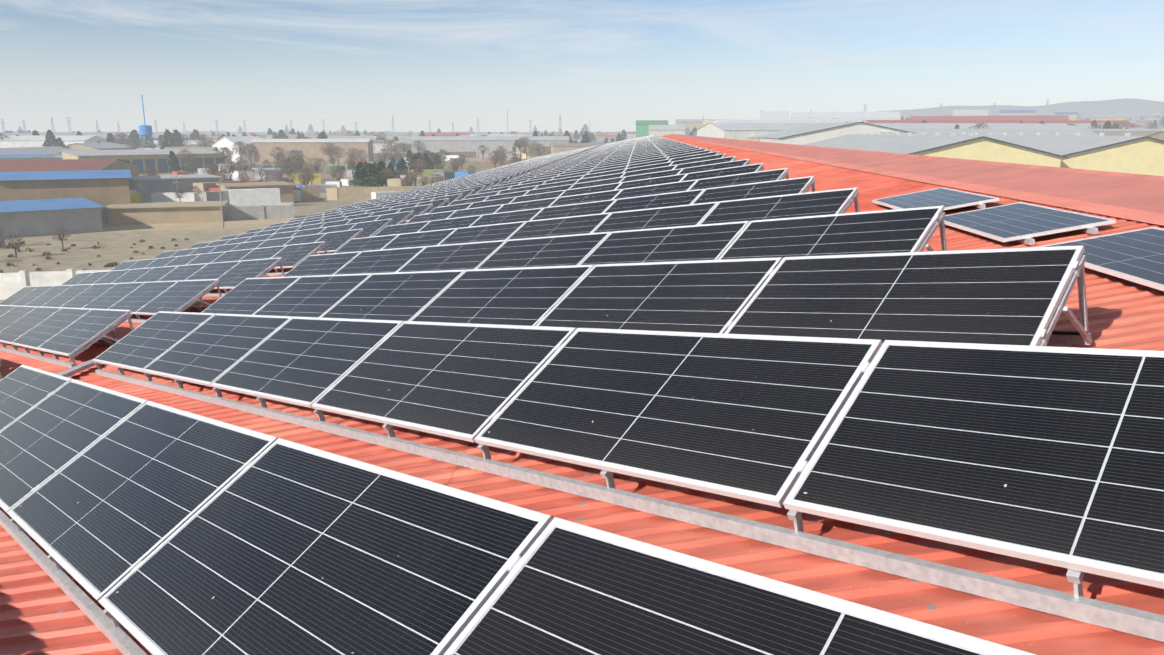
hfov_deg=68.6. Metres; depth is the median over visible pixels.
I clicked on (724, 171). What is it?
solar panel
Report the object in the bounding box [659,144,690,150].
solar panel
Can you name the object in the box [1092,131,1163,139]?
warehouse roof
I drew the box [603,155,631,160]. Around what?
solar panel
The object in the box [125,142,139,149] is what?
tree
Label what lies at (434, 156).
tree
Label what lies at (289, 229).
solar panel
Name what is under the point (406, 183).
tree
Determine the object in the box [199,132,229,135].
building
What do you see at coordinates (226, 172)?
bare tree
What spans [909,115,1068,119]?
building
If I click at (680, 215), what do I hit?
solar panel
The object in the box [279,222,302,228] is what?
solar panel
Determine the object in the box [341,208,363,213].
solar panel
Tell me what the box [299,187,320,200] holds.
wall
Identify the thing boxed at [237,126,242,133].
pine
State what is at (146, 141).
pine
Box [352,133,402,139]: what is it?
building
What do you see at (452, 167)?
tree
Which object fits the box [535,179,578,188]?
solar panel
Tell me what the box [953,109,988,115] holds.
building
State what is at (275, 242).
solar panel
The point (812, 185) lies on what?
support frame
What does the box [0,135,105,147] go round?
warehouse
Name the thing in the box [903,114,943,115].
warehouse
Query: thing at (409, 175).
tree
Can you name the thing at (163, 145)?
pine
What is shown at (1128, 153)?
cream shed
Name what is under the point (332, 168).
bare tree
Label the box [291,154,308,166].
bare tree
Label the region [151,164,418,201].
houses
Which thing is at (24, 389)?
solar panel
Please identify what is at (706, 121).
building
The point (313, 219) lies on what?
solar panel
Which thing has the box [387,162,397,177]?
pine
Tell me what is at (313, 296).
solar panel
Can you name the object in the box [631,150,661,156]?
solar panel
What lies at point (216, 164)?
bare tree
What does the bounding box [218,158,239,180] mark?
tree
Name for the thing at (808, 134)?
shed
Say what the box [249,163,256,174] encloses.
bare tree
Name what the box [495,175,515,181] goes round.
solar panel
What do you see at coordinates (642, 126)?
building
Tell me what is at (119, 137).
tree
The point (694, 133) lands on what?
building
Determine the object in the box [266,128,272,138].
pine
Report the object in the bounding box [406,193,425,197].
solar panel
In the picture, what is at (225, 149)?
tree
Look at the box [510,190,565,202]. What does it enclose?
solar panel
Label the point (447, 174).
clutter
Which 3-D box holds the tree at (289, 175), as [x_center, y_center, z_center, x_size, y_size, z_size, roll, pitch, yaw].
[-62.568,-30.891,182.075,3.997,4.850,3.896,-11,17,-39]
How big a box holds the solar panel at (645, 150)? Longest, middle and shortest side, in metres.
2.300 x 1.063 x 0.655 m
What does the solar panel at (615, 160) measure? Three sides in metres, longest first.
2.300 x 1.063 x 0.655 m
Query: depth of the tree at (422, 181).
183.89 m
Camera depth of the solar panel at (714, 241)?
10.55 m
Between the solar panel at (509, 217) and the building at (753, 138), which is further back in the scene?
the building at (753, 138)
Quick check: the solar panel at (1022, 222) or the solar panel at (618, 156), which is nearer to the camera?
the solar panel at (1022, 222)
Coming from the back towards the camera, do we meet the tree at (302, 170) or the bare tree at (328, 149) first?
the bare tree at (328, 149)
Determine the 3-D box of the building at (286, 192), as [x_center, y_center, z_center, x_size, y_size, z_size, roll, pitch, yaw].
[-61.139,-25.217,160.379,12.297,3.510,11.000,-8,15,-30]
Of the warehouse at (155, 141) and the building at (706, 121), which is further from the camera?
the building at (706, 121)
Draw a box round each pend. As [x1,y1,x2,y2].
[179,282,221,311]
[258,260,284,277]
[311,244,326,254]
[371,220,391,236]
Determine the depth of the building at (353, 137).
614.96 m
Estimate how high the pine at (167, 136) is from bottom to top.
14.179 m
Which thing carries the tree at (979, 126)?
on the ground
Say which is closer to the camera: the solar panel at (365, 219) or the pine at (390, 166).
the solar panel at (365, 219)
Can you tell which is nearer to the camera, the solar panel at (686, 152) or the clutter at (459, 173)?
the solar panel at (686, 152)
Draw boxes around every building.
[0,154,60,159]
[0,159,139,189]
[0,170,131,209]
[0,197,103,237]
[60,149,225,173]
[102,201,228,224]
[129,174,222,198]
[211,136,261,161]
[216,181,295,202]
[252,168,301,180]
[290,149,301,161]
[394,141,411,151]
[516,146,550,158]
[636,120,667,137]
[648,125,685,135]
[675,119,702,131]
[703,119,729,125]
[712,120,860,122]
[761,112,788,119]
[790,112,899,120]
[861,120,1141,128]
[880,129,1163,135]
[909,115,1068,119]
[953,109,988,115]
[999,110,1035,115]
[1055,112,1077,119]
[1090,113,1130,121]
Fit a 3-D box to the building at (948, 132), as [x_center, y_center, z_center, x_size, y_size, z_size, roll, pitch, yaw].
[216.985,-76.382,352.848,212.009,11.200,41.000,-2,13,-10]
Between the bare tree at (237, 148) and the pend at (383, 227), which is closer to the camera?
the pend at (383, 227)
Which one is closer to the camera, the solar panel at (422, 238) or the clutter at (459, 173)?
the solar panel at (422, 238)
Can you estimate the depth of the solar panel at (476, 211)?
24.42 m
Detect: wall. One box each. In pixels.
[0,225,4,246]
[0,267,114,299]
[100,204,293,223]
[225,202,292,206]
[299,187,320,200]
[338,186,420,200]
[373,152,475,159]
[458,161,508,168]
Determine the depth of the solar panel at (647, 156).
42.47 m
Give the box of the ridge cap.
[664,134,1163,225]
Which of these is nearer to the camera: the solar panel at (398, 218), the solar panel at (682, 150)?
the solar panel at (398, 218)
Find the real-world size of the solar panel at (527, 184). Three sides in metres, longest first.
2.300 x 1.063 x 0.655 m
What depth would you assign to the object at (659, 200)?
16.48 m
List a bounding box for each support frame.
[69,314,133,365]
[780,171,788,179]
[803,180,814,192]
[840,192,858,213]
[917,212,946,251]
[1039,255,1091,345]
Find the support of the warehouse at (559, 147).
on the ground
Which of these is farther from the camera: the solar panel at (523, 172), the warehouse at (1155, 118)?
the warehouse at (1155, 118)
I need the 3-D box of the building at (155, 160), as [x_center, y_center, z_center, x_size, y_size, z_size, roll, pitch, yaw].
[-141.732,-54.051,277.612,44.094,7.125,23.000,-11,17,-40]
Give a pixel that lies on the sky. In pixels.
(611, 65)
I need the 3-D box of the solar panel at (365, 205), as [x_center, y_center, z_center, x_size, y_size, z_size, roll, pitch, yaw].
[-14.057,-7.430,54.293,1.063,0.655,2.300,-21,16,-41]
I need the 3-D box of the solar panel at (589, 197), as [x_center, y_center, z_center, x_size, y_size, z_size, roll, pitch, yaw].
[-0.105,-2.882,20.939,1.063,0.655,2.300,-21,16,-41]
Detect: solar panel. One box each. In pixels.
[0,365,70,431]
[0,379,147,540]
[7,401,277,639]
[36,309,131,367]
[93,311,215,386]
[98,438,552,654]
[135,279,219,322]
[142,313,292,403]
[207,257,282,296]
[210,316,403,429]
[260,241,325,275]
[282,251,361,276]
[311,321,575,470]
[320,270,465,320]
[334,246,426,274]
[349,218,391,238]
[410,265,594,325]
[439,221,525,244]
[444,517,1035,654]
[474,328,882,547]
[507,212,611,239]
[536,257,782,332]
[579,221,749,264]
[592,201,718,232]
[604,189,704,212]
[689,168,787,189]
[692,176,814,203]
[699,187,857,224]
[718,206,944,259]
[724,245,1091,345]
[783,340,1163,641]
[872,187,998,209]
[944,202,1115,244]
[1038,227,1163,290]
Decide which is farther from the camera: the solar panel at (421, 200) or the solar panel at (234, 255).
the solar panel at (421, 200)
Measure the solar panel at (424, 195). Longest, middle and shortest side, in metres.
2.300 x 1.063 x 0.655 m
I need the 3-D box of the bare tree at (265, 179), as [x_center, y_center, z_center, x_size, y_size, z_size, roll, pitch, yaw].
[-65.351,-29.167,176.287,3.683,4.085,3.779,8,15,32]
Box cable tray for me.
[58,358,94,376]
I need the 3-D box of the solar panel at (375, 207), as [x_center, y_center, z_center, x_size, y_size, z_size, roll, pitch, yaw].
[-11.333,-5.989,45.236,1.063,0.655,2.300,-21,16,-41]
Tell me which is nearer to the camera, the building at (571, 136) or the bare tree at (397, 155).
the bare tree at (397, 155)
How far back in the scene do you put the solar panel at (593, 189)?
24.02 m
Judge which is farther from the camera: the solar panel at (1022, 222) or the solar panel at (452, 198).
the solar panel at (452, 198)
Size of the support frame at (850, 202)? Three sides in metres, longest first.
1.041 x 0.594 x 0.064 m
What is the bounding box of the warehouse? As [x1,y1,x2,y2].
[0,132,201,146]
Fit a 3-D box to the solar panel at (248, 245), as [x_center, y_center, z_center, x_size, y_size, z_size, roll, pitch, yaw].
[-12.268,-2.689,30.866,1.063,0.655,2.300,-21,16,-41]
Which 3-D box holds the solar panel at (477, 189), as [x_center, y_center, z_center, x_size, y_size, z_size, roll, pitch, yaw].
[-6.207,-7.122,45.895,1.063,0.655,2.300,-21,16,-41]
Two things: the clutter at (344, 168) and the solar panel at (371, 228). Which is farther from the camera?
the clutter at (344, 168)
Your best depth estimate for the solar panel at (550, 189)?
28.50 m
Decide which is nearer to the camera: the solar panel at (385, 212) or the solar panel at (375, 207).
the solar panel at (385, 212)
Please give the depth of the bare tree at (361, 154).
312.41 m
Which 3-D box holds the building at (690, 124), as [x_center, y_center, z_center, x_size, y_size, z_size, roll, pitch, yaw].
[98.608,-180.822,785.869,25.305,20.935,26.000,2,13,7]
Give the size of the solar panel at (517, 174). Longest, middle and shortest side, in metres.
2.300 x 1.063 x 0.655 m
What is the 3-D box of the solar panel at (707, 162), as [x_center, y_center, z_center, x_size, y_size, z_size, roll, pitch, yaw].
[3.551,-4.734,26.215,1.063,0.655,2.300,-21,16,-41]
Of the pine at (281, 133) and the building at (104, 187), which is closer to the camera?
the building at (104, 187)
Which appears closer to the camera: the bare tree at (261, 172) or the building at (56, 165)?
the building at (56, 165)
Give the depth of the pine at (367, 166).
191.78 m
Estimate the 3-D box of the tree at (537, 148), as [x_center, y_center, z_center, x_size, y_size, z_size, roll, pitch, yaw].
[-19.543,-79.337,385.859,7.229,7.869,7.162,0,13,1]
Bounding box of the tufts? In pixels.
[0,238,189,272]
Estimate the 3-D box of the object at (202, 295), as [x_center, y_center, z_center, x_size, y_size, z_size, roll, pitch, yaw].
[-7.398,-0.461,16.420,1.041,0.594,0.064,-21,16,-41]
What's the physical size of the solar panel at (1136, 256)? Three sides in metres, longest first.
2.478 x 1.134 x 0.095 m
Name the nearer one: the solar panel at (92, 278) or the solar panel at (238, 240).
the solar panel at (92, 278)
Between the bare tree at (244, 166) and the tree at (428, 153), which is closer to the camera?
the bare tree at (244, 166)
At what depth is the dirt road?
121.88 m
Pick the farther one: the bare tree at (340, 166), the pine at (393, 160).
the pine at (393, 160)
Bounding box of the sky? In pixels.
[0,0,1163,131]
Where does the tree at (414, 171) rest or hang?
on the ground
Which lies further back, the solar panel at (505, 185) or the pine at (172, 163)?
the pine at (172, 163)
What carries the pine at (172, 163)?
on the ground
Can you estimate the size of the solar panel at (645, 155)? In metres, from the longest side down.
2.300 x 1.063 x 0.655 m
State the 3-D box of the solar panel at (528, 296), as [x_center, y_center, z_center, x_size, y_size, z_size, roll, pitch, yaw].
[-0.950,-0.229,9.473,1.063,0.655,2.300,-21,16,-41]
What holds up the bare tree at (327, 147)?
on the ground
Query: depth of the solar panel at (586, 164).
48.78 m
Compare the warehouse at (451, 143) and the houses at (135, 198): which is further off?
the warehouse at (451, 143)
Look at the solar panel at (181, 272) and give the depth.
23.40 m
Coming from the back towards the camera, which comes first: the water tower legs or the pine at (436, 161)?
the water tower legs
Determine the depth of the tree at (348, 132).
690.05 m
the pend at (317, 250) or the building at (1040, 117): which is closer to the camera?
the pend at (317, 250)
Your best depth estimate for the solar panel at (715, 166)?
23.45 m
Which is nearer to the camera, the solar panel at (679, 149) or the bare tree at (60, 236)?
the solar panel at (679, 149)
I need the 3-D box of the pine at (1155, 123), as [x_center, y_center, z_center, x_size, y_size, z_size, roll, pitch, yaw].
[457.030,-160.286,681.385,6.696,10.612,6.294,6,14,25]
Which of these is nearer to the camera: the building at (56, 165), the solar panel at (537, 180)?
the solar panel at (537, 180)
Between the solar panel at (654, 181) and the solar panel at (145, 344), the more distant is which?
the solar panel at (654, 181)
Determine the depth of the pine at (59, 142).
377.07 m
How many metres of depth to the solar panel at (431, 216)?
26.11 m
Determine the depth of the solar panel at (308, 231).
32.16 m
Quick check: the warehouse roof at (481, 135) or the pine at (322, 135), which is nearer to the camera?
the pine at (322, 135)
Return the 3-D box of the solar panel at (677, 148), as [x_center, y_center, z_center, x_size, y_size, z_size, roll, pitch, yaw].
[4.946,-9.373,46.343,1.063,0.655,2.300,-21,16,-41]
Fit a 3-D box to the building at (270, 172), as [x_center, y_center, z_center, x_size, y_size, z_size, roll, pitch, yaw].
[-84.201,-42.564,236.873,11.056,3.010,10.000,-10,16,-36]
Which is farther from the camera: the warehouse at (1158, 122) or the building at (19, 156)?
the warehouse at (1158, 122)
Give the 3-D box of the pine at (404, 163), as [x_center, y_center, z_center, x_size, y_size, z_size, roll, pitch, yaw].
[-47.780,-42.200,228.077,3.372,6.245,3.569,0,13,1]
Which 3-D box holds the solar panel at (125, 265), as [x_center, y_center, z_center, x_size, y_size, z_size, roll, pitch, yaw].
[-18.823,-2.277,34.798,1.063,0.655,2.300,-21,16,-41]
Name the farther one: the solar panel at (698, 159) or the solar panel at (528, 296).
the solar panel at (698, 159)
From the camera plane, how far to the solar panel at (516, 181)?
43.37 m
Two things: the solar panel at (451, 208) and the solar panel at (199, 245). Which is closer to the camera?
the solar panel at (451, 208)
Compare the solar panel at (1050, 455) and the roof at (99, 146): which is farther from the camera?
the roof at (99, 146)
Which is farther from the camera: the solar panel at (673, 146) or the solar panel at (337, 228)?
the solar panel at (673, 146)
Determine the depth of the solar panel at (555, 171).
47.51 m
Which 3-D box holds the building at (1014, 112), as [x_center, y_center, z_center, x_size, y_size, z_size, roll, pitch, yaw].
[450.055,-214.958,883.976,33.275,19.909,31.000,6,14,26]
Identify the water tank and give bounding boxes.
[139,95,152,136]
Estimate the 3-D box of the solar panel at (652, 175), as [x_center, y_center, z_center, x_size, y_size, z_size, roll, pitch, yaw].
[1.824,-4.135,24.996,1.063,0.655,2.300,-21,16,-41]
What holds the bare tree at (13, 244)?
on the ground
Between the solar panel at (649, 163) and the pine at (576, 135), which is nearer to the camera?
the solar panel at (649, 163)
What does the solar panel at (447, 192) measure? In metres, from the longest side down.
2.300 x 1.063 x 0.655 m
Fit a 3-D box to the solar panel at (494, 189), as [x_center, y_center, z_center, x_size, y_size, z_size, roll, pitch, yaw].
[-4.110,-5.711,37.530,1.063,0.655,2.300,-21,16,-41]
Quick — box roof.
[0,136,1163,654]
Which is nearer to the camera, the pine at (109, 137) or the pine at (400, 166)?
the pine at (400, 166)
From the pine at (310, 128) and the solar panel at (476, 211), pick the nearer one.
the solar panel at (476, 211)
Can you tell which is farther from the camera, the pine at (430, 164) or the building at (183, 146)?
the building at (183, 146)
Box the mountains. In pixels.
[875,98,1163,115]
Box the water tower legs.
[140,135,154,148]
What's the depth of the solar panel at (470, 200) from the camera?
31.88 m
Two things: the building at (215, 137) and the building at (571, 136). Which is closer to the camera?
the building at (215, 137)
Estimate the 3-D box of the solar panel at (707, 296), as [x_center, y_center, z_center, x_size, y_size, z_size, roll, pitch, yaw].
[0.620,-0.168,7.793,1.063,0.655,2.300,-21,16,-41]
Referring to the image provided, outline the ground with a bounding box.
[0,116,1163,302]
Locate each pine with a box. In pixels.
[42,129,56,146]
[56,137,65,147]
[106,133,115,142]
[129,130,144,146]
[144,137,155,147]
[157,135,162,144]
[160,141,167,148]
[162,129,176,146]
[166,151,181,170]
[170,129,187,146]
[182,156,196,172]
[191,129,200,139]
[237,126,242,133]
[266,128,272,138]
[272,131,277,138]
[276,130,286,138]
[307,124,314,133]
[318,131,327,138]
[350,162,369,186]
[359,163,376,186]
[365,164,382,186]
[376,161,391,186]
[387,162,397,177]
[391,156,397,167]
[392,160,405,178]
[398,158,407,173]
[405,150,412,165]
[408,154,421,170]
[420,153,428,169]
[425,159,433,169]
[433,153,441,168]
[511,140,518,154]
[563,130,572,142]
[573,130,579,138]
[580,134,588,142]
[581,124,589,131]
[584,130,590,142]
[590,133,595,141]
[615,133,621,141]
[621,129,626,138]
[1103,121,1112,128]
[1152,120,1157,128]
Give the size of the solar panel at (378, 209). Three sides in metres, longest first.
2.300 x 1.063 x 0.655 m
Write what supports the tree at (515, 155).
on the ground
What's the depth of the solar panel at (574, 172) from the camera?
40.03 m
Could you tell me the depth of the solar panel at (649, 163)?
33.79 m
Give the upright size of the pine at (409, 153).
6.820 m
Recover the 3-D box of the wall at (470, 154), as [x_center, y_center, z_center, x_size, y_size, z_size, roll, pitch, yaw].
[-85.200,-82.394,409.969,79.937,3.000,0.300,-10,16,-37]
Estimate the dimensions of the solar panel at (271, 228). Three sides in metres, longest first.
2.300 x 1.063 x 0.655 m
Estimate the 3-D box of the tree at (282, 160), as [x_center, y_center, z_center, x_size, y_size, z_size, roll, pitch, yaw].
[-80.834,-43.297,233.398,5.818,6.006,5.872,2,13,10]
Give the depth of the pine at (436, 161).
260.86 m
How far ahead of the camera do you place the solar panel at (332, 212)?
53.36 m
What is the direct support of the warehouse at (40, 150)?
on the ground
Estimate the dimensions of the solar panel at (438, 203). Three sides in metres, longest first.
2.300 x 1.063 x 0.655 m
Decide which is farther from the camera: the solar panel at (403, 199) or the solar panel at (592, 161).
the solar panel at (592, 161)
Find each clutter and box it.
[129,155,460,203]
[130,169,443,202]
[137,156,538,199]
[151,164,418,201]
[172,159,505,190]
[202,158,463,200]
[202,158,526,203]
[257,160,475,194]
[268,163,457,175]
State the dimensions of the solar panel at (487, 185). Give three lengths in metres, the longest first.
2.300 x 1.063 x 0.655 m
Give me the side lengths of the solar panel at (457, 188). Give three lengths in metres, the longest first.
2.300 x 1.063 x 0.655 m
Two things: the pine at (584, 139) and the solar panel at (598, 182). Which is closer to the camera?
the solar panel at (598, 182)
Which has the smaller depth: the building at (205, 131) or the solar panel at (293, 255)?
the solar panel at (293, 255)
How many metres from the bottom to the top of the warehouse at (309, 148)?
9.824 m
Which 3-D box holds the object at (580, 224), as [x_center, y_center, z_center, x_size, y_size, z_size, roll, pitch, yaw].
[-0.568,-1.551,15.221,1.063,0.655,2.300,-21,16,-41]
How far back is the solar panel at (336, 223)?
35.09 m
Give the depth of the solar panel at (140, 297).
18.83 m
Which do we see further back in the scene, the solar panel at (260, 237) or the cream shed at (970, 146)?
the cream shed at (970, 146)
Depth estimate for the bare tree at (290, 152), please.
276.59 m
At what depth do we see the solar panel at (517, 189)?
33.10 m
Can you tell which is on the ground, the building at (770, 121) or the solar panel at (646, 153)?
the building at (770, 121)
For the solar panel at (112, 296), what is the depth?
20.56 m
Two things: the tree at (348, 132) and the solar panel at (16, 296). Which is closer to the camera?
the solar panel at (16, 296)
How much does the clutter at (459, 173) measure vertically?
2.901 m
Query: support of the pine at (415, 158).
on the ground
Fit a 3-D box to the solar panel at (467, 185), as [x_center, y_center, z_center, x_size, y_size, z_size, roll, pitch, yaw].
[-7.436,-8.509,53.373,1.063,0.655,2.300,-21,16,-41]
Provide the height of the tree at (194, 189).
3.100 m
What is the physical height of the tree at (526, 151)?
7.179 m
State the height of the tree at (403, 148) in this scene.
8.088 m
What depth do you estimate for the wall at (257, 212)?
130.10 m
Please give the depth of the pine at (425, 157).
255.29 m
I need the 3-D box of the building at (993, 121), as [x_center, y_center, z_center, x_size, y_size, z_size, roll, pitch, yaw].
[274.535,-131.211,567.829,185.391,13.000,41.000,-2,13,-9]
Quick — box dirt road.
[89,218,295,232]
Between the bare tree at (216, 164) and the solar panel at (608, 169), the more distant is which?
the bare tree at (216, 164)
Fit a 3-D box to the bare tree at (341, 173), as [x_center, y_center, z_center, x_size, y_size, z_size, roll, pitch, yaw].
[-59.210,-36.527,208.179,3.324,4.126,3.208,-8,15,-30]
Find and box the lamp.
[219,179,223,228]
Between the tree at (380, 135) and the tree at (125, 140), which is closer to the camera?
the tree at (125, 140)
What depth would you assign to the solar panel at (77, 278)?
31.78 m
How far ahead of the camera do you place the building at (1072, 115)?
764.67 m
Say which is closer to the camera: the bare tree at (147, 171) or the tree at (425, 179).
the tree at (425, 179)
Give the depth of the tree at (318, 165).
229.68 m
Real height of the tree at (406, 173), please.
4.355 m
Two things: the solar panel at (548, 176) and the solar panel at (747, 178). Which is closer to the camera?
the solar panel at (747, 178)
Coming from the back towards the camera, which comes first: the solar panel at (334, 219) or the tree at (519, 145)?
the tree at (519, 145)
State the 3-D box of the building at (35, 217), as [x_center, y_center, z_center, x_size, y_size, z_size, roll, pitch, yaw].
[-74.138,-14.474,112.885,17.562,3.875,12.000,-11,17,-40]
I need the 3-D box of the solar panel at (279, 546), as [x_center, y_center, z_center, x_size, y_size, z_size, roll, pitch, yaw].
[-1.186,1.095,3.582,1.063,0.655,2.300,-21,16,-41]
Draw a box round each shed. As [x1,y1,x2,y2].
[753,120,913,144]
[805,132,1066,166]
[955,132,1163,175]
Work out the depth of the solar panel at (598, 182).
26.81 m
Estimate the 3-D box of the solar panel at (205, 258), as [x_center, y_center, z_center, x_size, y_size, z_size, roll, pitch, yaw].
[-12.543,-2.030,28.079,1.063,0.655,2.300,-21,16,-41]
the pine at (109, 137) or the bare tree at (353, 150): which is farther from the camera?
the pine at (109, 137)
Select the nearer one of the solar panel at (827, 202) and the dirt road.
the solar panel at (827, 202)
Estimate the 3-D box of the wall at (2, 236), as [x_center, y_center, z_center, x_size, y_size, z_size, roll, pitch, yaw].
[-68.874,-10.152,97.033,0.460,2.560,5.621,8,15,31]
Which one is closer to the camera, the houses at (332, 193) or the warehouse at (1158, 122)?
the houses at (332, 193)
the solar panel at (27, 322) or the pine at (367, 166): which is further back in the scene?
the pine at (367, 166)
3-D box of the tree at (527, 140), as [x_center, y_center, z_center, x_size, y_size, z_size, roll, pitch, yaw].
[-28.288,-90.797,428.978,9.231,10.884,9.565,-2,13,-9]
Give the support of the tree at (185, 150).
on the ground
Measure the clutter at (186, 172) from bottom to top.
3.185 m
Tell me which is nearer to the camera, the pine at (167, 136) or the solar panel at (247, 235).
the solar panel at (247, 235)

